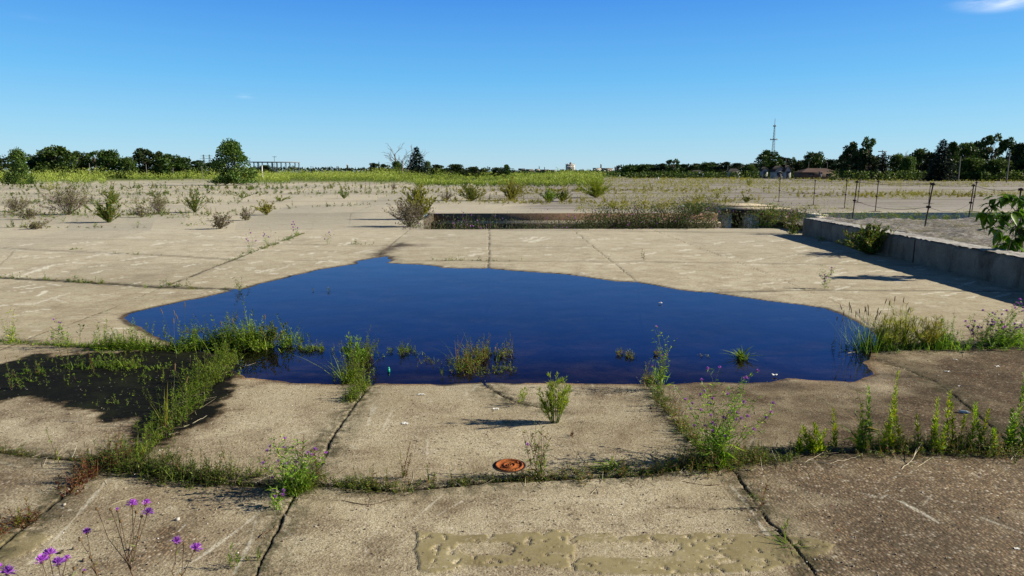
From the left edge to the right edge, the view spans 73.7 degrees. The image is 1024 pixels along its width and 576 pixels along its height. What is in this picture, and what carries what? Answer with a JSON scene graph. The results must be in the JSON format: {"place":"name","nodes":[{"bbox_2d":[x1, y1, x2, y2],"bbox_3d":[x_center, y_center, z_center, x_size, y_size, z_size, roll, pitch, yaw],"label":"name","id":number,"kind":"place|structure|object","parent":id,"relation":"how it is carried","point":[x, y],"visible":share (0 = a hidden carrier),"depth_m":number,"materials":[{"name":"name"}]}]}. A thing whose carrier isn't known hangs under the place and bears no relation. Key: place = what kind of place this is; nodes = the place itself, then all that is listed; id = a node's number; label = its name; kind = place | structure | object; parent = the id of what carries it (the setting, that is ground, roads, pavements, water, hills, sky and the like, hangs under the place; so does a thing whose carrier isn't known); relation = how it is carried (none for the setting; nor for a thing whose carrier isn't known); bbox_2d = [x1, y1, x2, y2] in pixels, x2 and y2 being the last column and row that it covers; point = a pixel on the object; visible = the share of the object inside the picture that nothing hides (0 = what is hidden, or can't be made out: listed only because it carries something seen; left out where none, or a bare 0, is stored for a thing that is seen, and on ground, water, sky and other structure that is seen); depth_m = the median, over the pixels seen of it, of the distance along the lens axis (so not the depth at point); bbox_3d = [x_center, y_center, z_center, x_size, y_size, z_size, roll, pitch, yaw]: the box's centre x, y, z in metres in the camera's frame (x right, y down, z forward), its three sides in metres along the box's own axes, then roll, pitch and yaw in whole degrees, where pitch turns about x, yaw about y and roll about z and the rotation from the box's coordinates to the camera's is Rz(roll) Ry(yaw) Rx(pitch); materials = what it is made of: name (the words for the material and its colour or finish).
{"place":"outdoors","nodes":[
{"label":"outdoors","id":0,"kind":"place"},
{"bbox_2d":[185,328,709,376],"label":"water weeds","id":1,"kind":"object","parent":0,"point":[484,352],"visible":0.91,"depth_m":5.88,"materials":[{"name":"green plant"}]},
{"bbox_2d":[0,175,1023,575],"bbox_3d":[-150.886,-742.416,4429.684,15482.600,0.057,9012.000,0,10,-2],"label":"ground","id":2,"kind":"structure","parent":0,"point":[578,307],"depth_m":5.12,"materials":[{"name":"concrete"}]},
{"bbox_2d":[1,196,32,210],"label":"dry shrub","id":3,"kind":"object","parent":2,"relation":"on","point":[11,205],"visible":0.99,"depth_m":28.73,"materials":[{"name":"beige plant"}]},
{"bbox_2d":[0,146,36,185],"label":"scrub tree","id":4,"kind":"object","parent":2,"relation":"on","point":[17,159],"visible":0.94,"depth_m":86.16,"materials":[{"name":"green plant"}]},
{"bbox_2d":[32,145,77,178],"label":"broadleaf tree","id":5,"kind":"object","parent":2,"relation":"on","point":[55,155],"visible":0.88,"depth_m":195.61,"materials":[{"name":"green plant"}]},
{"bbox_2d":[34,547,85,575],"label":"flowering weed","id":6,"kind":"object","parent":2,"relation":"on","point":[47,553],"visible":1,"depth_m":1.89,"materials":[{"name":"purple plant"}]},
{"bbox_2d":[33,182,101,214],"bbox_3d":[-17.308,-3.488,26.561,2.656,1.291,1.990,0,10,-2],"label":"dry shrub","id":7,"kind":"object","parent":2,"relation":"on","point":[69,202],"visible":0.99,"depth_m":26.43,"materials":[{"name":"beige plant"}]},
{"bbox_2d":[0,438,136,538],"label":"grass","id":8,"kind":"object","parent":2,"relation":"on","point":[79,478],"visible":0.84,"depth_m":3.49,"materials":[{"name":"red plant"}]},
{"bbox_2d":[68,150,96,176],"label":"broadleaf tree","id":9,"kind":"object","parent":2,"relation":"on","point":[80,157],"visible":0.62,"depth_m":208.51,"materials":[{"name":"green plant"}]},
{"bbox_2d":[83,195,124,222],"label":"green shrub","id":10,"kind":"object","parent":2,"relation":"on","point":[107,214],"visible":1,"depth_m":22.17,"materials":[{"name":"green plant"}]},
{"bbox_2d":[93,149,123,178],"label":"broadleaf tree","id":11,"kind":"object","parent":2,"relation":"on","point":[110,159],"visible":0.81,"depth_m":206.58,"materials":[{"name":"green plant"}]},
{"bbox_2d":[95,499,153,575],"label":"flowering weed","id":12,"kind":"object","parent":2,"relation":"on","point":[132,502],"visible":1,"depth_m":2.14,"materials":[{"name":"green plant"}]},
{"bbox_2d":[112,156,140,178],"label":"scrub tree","id":13,"kind":"object","parent":2,"relation":"on","point":[125,164],"visible":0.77,"depth_m":180.08,"materials":[{"name":"green plant"}]},
{"bbox_2d":[129,148,156,177],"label":"broadleaf tree","id":14,"kind":"object","parent":2,"relation":"on","point":[138,156],"visible":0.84,"depth_m":207.56,"materials":[{"name":"green plant"}]},
{"bbox_2d":[134,193,169,213],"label":"dry shrub","id":15,"kind":"object","parent":2,"relation":"on","point":[158,202],"visible":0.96,"depth_m":26.81,"materials":[{"name":"beige plant"}]},
{"bbox_2d":[0,232,304,344],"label":"grass","id":16,"kind":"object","parent":2,"relation":"on","point":[167,283],"visible":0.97,"depth_m":10.28,"materials":[{"name":"green plant"}]},
{"bbox_2d":[0,296,312,411],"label":"grass","id":17,"kind":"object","parent":2,"relation":"on","point":[250,338],"visible":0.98,"depth_m":6.26,"materials":[{"name":"green plant"}]},
{"bbox_2d":[151,153,191,178],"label":"broadleaf tree","id":18,"kind":"object","parent":2,"relation":"on","point":[169,163],"visible":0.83,"depth_m":206.26,"materials":[{"name":"green plant"}]},
{"bbox_2d":[171,536,202,575],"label":"flowering weed","id":19,"kind":"object","parent":2,"relation":"on","point":[176,540],"visible":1,"depth_m":2.18,"materials":[{"name":"purple plant"}]},
{"bbox_2d":[175,184,211,212],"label":"green shrub","id":20,"kind":"object","parent":2,"relation":"on","point":[193,205],"visible":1,"depth_m":27.83,"materials":[{"name":"green plant"}]},
{"bbox_2d":[207,212,233,228],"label":"dry shrub","id":21,"kind":"object","parent":2,"relation":"on","point":[219,223],"visible":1,"depth_m":19.65,"materials":[{"name":"brown plant"}]},
{"bbox_2d":[0,173,449,227],"bbox_3d":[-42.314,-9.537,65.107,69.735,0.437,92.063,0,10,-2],"label":"weeds","id":22,"kind":"object","parent":2,"relation":"on","point":[50,215],"visible":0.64,"depth_m":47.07,"materials":[{"name":"green plant"}]},
{"bbox_2d":[207,138,259,184],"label":"scrub tree","id":23,"kind":"object","parent":2,"relation":"on","point":[230,151],"visible":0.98,"depth_m":90.32,"materials":[{"name":"green plant"}]},
{"bbox_2d":[118,324,422,462],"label":"grass","id":24,"kind":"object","parent":2,"relation":"on","point":[213,369],"visible":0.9,"depth_m":5.19,"materials":[{"name":"green plant"}]},
{"bbox_2d":[257,320,286,346],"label":"bushy weed","id":25,"kind":"object","parent":2,"relation":"on","point":[273,334],"visible":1,"depth_m":6.35,"materials":[{"name":"green plant"}]},
{"bbox_2d":[265,480,286,512],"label":"flowering weed","id":26,"kind":"object","parent":2,"relation":"on","point":[276,502],"visible":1,"depth_m":3.28,"materials":[{"name":"green plant"}]},
{"bbox_2d":[0,428,572,494],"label":"grass","id":27,"kind":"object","parent":2,"relation":"on","point":[159,469],"visible":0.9,"depth_m":3.61,"materials":[{"name":"green plant"}]},
{"bbox_2d":[246,433,339,499],"bbox_3d":[-1.085,0.884,3.431,0.557,0.322,0.470,6,11,33],"label":"flowering weed","id":28,"kind":"object","parent":2,"relation":"on","point":[301,487],"visible":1,"depth_m":3.42,"materials":[{"name":"green plant"}]},
{"bbox_2d":[0,165,608,187],"bbox_3d":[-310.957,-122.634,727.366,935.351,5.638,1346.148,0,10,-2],"label":"meadow weeds","id":29,"kind":"object","parent":2,"relation":"on","point":[561,178],"visible":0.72,"depth_m":111.88,"materials":[{"name":"green plant"}]},
{"bbox_2d":[0,154,621,177],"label":"wood","id":30,"kind":"object","parent":2,"relation":"on","point":[292,168],"visible":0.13,"depth_m":477.27,"materials":[{"name":"green plant"}]},
{"bbox_2d":[340,332,366,367],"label":"bushy weed","id":31,"kind":"object","parent":2,"relation":"on","point":[357,351],"visible":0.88,"depth_m":5.67,"materials":[{"name":"green plant"}]},
{"bbox_2d":[382,196,435,226],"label":"dry shrub","id":32,"kind":"object","parent":2,"relation":"on","point":[408,216],"visible":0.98,"depth_m":20.45,"materials":[{"name":"brown plant"}]},
{"bbox_2d":[402,146,433,179],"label":"spruce tree","id":33,"kind":"object","parent":2,"relation":"on","point":[415,166],"visible":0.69,"depth_m":174.64,"materials":[{"name":"green plant"}]},
{"bbox_2d":[399,182,439,217],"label":"green shrub","id":34,"kind":"object","parent":2,"relation":"on","point":[417,195],"visible":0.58,"depth_m":23.68,"materials":[{"name":"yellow plant"}]},
{"bbox_2d":[441,164,468,178],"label":"broadleaf tree","id":35,"kind":"object","parent":2,"relation":"on","point":[456,168],"visible":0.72,"depth_m":183.59,"materials":[{"name":"green plant"}]},
{"bbox_2d":[456,183,485,200],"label":"green shrub","id":36,"kind":"object","parent":2,"relation":"on","point":[472,193],"visible":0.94,"depth_m":39.72,"materials":[{"name":"green plant"}]},
{"bbox_2d":[493,459,525,472],"bbox_3d":[-0.015,0.988,3.762,0.190,0.038,0.190,0,10,-2],"label":"iron cover","id":37,"kind":"object","parent":2,"relation":"on","point":[502,465],"visible":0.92,"depth_m":3.75,"materials":[{"name":"metal"}]},
{"bbox_2d":[1,344,1020,506],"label":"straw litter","id":38,"kind":"object","parent":2,"relation":"on","point":[571,458],"visible":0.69,"depth_m":3.81,"materials":[{"name":"beige plant"}]},
{"bbox_2d":[2,350,1021,575],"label":"gravel crumbs","id":39,"kind":"object","parent":2,"relation":"on","point":[85,559],"visible":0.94,"depth_m":3.27,"materials":[{"name":"grey gravel"}]},
{"bbox_2d":[497,175,533,199],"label":"green shrub","id":40,"kind":"object","parent":2,"relation":"on","point":[509,189],"visible":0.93,"depth_m":40.46,"materials":[{"name":"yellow plant"}]},
{"bbox_2d":[522,423,551,479],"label":"flowering weed","id":41,"kind":"object","parent":2,"relation":"on","point":[539,462],"visible":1,"depth_m":3.60,"materials":[{"name":"green plant"}]},
{"bbox_2d":[537,371,573,422],"bbox_3d":[0.279,0.708,4.353,0.240,0.365,0.198,-4,10,-20],"label":"bushy weed","id":42,"kind":"object","parent":2,"relation":"on","point":[559,406],"visible":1,"depth_m":4.37,"materials":[{"name":"green plant"}]},
{"bbox_2d":[513,170,630,176],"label":"hedge scrub","id":43,"kind":"object","parent":2,"relation":"on","point":[616,174],"visible":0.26,"depth_m":321.47,"materials":[{"name":"green plant"}]},
{"bbox_2d":[573,175,618,197],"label":"green shrub","id":44,"kind":"object","parent":2,"relation":"on","point":[597,188],"visible":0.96,"depth_m":44.91,"materials":[{"name":"green plant"}]},
{"bbox_2d":[583,456,649,476],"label":"rosette weed","id":45,"kind":"object","parent":2,"relation":"on","point":[613,465],"visible":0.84,"depth_m":3.72,"materials":[{"name":"green plant"}]},
{"bbox_2d":[299,182,1023,208],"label":"joint weeds","id":46,"kind":"object","parent":2,"relation":"on","point":[664,204],"visible":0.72,"depth_m":46.98,"materials":[{"name":"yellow plant"}]},
{"bbox_2d":[647,325,676,390],"bbox_3d":[1.103,0.533,5.021,0.249,0.487,0.284,0,10,-2],"label":"flowering weed","id":47,"kind":"object","parent":2,"relation":"on","point":[661,371],"visible":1,"depth_m":5.04,"materials":[{"name":"green plant"}]},
{"bbox_2d":[640,359,759,500],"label":"grass","id":48,"kind":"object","parent":2,"relation":"on","point":[683,425],"visible":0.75,"depth_m":4.45,"materials":[{"name":"green plant"}]},
{"bbox_2d":[423,206,1019,228],"bbox_3d":[27.816,-2.395,27.518,62.550,1.208,14.070,0,10,-2],"label":"concrete pit","id":49,"kind":"object","parent":2,"relation":"in","point":[506,217],"visible":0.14,"depth_m":27.49,"materials":[{"name":"grey concrete"}]},
{"bbox_2d":[399,191,820,229],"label":"pit weeds","id":50,"kind":"object","parent":49,"relation":"on","point":[635,220],"visible":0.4,"depth_m":20.31,"materials":[{"name":"green plant"}]},
{"bbox_3d":[11.238,-2.663,28.800,0.840,1.090,0.400,0,10,-2],"label":"concrete pier","id":51,"kind":"object","parent":49,"relation":"on","visible":0},
{"bbox_2d":[705,207,797,212],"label":"lid slab","id":52,"kind":"structure","parent":51,"relation":"on","point":[741,209],"depth_m":28.14,"materials":[{"name":"concrete"}]},
{"bbox_2d":[667,366,778,469],"bbox_3d":[1.112,0.700,3.726,0.567,0.588,0.549,0,10,-2],"label":"flowering weed","id":53,"kind":"object","parent":2,"relation":"on","point":[723,433],"visible":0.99,"depth_m":3.73,"materials":[{"name":"green plant"}]},
{"bbox_2d":[425,176,1023,211],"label":"weeds","id":54,"kind":"object","parent":2,"relation":"on","point":[662,179],"visible":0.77,"depth_m":70.65,"materials":[{"name":"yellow plant"}]},
{"bbox_2d":[754,149,784,174],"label":"broadleaf tree","id":55,"kind":"object","parent":2,"relation":"on","point":[766,155],"visible":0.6,"depth_m":229.07,"materials":[{"name":"green plant"}]},
{"bbox_2d":[557,417,1023,484],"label":"grass","id":56,"kind":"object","parent":2,"relation":"on","point":[759,453],"visible":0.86,"depth_m":3.85,"materials":[{"name":"green plant"}]},
{"bbox_2d":[781,211,802,233],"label":"dry shrub","id":57,"kind":"object","parent":2,"relation":"on","point":[793,229],"visible":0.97,"depth_m":18.00,"materials":[{"name":"green plant"}]},
{"bbox_2d":[798,151,827,169],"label":"broadleaf tree","id":58,"kind":"object","parent":2,"relation":"on","point":[815,160],"visible":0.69,"depth_m":224.06,"materials":[{"name":"green plant"}]},
{"bbox_2d":[617,153,1011,178],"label":"wood","id":59,"kind":"object","parent":2,"relation":"on","point":[621,166],"visible":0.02,"depth_m":269.26,"materials":[{"name":"green plant"}]},
{"bbox_2d":[801,425,828,454],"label":"leafy weed","id":60,"kind":"object","parent":2,"relation":"on","point":[811,445],"visible":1,"depth_m":3.92,"materials":[{"name":"green plant"}]},
{"bbox_2d":[625,169,1023,180],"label":"hedge scrub","id":61,"kind":"object","parent":2,"relation":"on","point":[849,173],"visible":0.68,"depth_m":157.20,"materials":[{"name":"green plant"}]},
{"bbox_2d":[827,406,840,449],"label":"leafy weed","id":62,"kind":"object","parent":2,"relation":"on","point":[834,427],"visible":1,"depth_m":3.98,"materials":[{"name":"green plant"}]},
{"bbox_2d":[838,141,858,177],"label":"broadleaf tree","id":63,"kind":"object","parent":2,"relation":"on","point":[847,152],"visible":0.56,"depth_m":167.54,"materials":[{"name":"green plant"}]},
{"bbox_2d":[847,147,865,176],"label":"broadleaf tree","id":64,"kind":"object","parent":2,"relation":"on","point":[856,155],"visible":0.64,"depth_m":163.40,"materials":[{"name":"green plant"}]},
{"bbox_2d":[835,389,882,451],"bbox_3d":[2.022,0.764,3.940,0.291,0.389,0.268,0,10,-2],"label":"leafy weed","id":65,"kind":"object","parent":2,"relation":"on","point":[866,429],"visible":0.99,"depth_m":3.93,"materials":[{"name":"green plant"}]},
{"bbox_2d":[853,400,868,450],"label":"leafy weed","id":66,"kind":"object","parent":2,"relation":"on","point":[860,445],"visible":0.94,"depth_m":3.94,"materials":[{"name":"green plant"}]},
{"bbox_2d":[824,298,909,353],"bbox_3d":[3.251,0.317,6.258,0.663,0.502,0.598,0,10,-2],"label":"grass clump","id":67,"kind":"object","parent":2,"relation":"on","point":[865,338],"visible":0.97,"depth_m":6.23,"materials":[{"name":"green plant"}]},
{"bbox_2d":[835,218,900,254],"bbox_3d":[7.017,-1.031,13.518,1.658,0.763,1.074,-4,10,-23],"label":"green shrub","id":68,"kind":"object","parent":2,"relation":"on","point":[870,241],"visible":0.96,"depth_m":13.44,"materials":[{"name":"green plant"}]},
{"bbox_2d":[855,153,880,177],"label":"broadleaf tree","id":69,"kind":"object","parent":2,"relation":"on","point":[870,159],"visible":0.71,"depth_m":160.23,"materials":[{"name":"green plant"}]},
{"bbox_2d":[861,136,876,178],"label":"broadleaf tree","id":70,"kind":"object","parent":2,"relation":"on","point":[867,144],"visible":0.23,"depth_m":163.44,"materials":[{"name":"green plant"}]},
{"bbox_2d":[883,370,899,448],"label":"leafy weed","id":71,"kind":"object","parent":2,"relation":"on","point":[891,424],"visible":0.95,"depth_m":3.93,"materials":[{"name":"green plant"}]},
{"bbox_2d":[868,314,918,351],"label":"tall grass","id":72,"kind":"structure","parent":2,"relation":"on","point":[884,330],"depth_m":6.26,"materials":[{"name":"green plant"}]},
{"bbox_2d":[888,152,904,175],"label":"scrub tree","id":73,"kind":"object","parent":2,"relation":"on","point":[895,161],"visible":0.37,"depth_m":163.12,"materials":[{"name":"green plant"}]},
{"bbox_2d":[770,217,1023,251],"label":"rubble bed","id":74,"kind":"object","parent":2,"relation":"on","point":[967,230],"visible":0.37,"depth_m":17.99,"materials":[{"name":"grey gravel"}]},
{"bbox_2d":[749,203,789,227],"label":"dry shrub","id":75,"kind":"object","parent":74,"relation":"on","point":[770,218],"visible":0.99,"depth_m":20.16,"materials":[{"name":"green plant"}]},
{"bbox_2d":[815,210,1009,241],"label":"weeds","id":76,"kind":"object","parent":74,"relation":"on","point":[903,215],"visible":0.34,"depth_m":25.01,"materials":[{"name":"green plant"}]},
{"bbox_2d":[867,302,931,350],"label":"tall grass","id":77,"kind":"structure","parent":2,"relation":"on","point":[905,329],"depth_m":6.27,"materials":[{"name":"green plant"}]},
{"bbox_2d":[894,156,919,178],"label":"scrub tree","id":78,"kind":"object","parent":2,"relation":"on","point":[907,163],"visible":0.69,"depth_m":158.26,"materials":[{"name":"green plant"}]},
{"bbox_2d":[802,218,1023,290],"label":"retaining wall","id":79,"kind":"structure","parent":2,"relation":"on","point":[997,266],"depth_m":11.38,"materials":[{"name":"concrete"}]},
{"bbox_2d":[909,148,933,174],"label":"broadleaf tree","id":80,"kind":"object","parent":2,"relation":"on","point":[919,153],"visible":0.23,"depth_m":176.75,"materials":[{"name":"green plant"}]},
{"bbox_2d":[831,313,1023,353],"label":"grass","id":81,"kind":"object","parent":2,"relation":"on","point":[993,344],"visible":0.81,"depth_m":6.27,"materials":[{"name":"green plant"}]},
{"bbox_2d":[916,152,938,177],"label":"broadleaf tree","id":82,"kind":"object","parent":2,"relation":"on","point":[926,162],"visible":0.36,"depth_m":167.66,"materials":[{"name":"green plant"}]},
{"bbox_2d":[926,397,940,448],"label":"leafy weed","id":83,"kind":"object","parent":2,"relation":"on","point":[935,423],"visible":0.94,"depth_m":3.94,"materials":[{"name":"green plant"}]},
{"bbox_2d":[909,312,960,352],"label":"tall grass","id":84,"kind":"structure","parent":2,"relation":"on","point":[926,340],"depth_m":6.25,"materials":[{"name":"green plant"}]},
{"bbox_2d":[917,139,962,180],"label":"spruce tree","id":85,"kind":"object","parent":2,"relation":"on","point":[939,170],"visible":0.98,"depth_m":137.35,"materials":[{"name":"green plant"}]},
{"bbox_2d":[940,389,952,442],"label":"leafy weed","id":86,"kind":"object","parent":2,"relation":"on","point":[947,411],"visible":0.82,"depth_m":3.95,"materials":[{"name":"green plant"}]},
{"bbox_2d":[945,141,961,169],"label":"broadleaf tree","id":87,"kind":"object","parent":2,"relation":"on","point":[955,149],"visible":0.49,"depth_m":160.85,"materials":[{"name":"green plant"}]},
{"bbox_2d":[948,402,968,447],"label":"leafy weed","id":88,"kind":"object","parent":2,"relation":"on","point":[953,427],"visible":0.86,"depth_m":3.98,"materials":[{"name":"green plant"}]},
{"bbox_2d":[947,156,986,180],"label":"scrub tree","id":89,"kind":"object","parent":2,"relation":"on","point":[970,164],"visible":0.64,"depth_m":145.05,"materials":[{"name":"green plant"}]},
{"bbox_2d":[958,142,978,170],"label":"broadleaf tree","id":90,"kind":"object","parent":2,"relation":"on","point":[967,150],"visible":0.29,"depth_m":163.20,"materials":[{"name":"green plant"}]},
{"bbox_2d":[966,401,978,446],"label":"leafy weed","id":91,"kind":"object","parent":2,"relation":"on","point":[973,429],"visible":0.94,"depth_m":3.96,"materials":[{"name":"green plant"}]},
{"bbox_2d":[964,313,1000,345],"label":"flowering weed","id":92,"kind":"object","parent":2,"relation":"on","point":[988,330],"visible":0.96,"depth_m":6.34,"materials":[{"name":"green plant"}]},
{"bbox_2d":[973,404,998,449],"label":"leafy weed","id":93,"kind":"object","parent":2,"relation":"on","point":[993,431],"visible":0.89,"depth_m":3.95,"materials":[{"name":"green plant"}]},
{"bbox_2d":[975,133,1004,174],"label":"broadleaf tree","id":94,"kind":"object","parent":2,"relation":"on","point":[990,140],"visible":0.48,"depth_m":153.54,"materials":[{"name":"green plant"}]},
{"bbox_2d":[968,158,1019,180],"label":"scrub tree","id":95,"kind":"object","parent":2,"relation":"on","point":[996,166],"visible":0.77,"depth_m":140.90,"materials":[{"name":"green plant"}]},
{"bbox_2d":[972,298,1023,345],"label":"flowering weed","id":96,"kind":"object","parent":2,"relation":"on","point":[1002,331],"visible":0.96,"depth_m":6.34,"materials":[{"name":"green plant"}]},
{"bbox_2d":[974,194,1023,251],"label":"broad leaf sapling","id":97,"kind":"object","parent":2,"relation":"on","point":[1002,218],"visible":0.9,"depth_m":10.33,"materials":[{"name":"green plant"}]},
{"bbox_2d":[998,137,1016,180],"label":"broadleaf tree","id":98,"kind":"object","parent":2,"relation":"on","point":[1006,143],"visible":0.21,"depth_m":149.56,"materials":[{"name":"green plant"}]},
{"bbox_2d":[1003,380,1023,447],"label":"leafy weed","id":99,"kind":"object","parent":2,"relation":"on","point":[1012,437],"visible":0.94,"depth_m":3.98,"materials":[{"name":"green plant"}]},
{"bbox_2d":[1010,142,1023,179],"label":"broadleaf tree","id":100,"kind":"object","parent":2,"relation":"on","point":[1018,149],"visible":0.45,"depth_m":145.60,"materials":[{"name":"green plant"}]},
{"bbox_2d":[0,0,1023,216],"label":"sky","id":101,"kind":"structure","parent":0,"point":[527,84],"materials":[{"name":"blue"}]},
{"bbox_2d":[793,168,837,178],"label":"house","id":102,"kind":"structure","parent":0,"point":[812,173],"depth_m":191.72,"materials":[{"name":"brick"}]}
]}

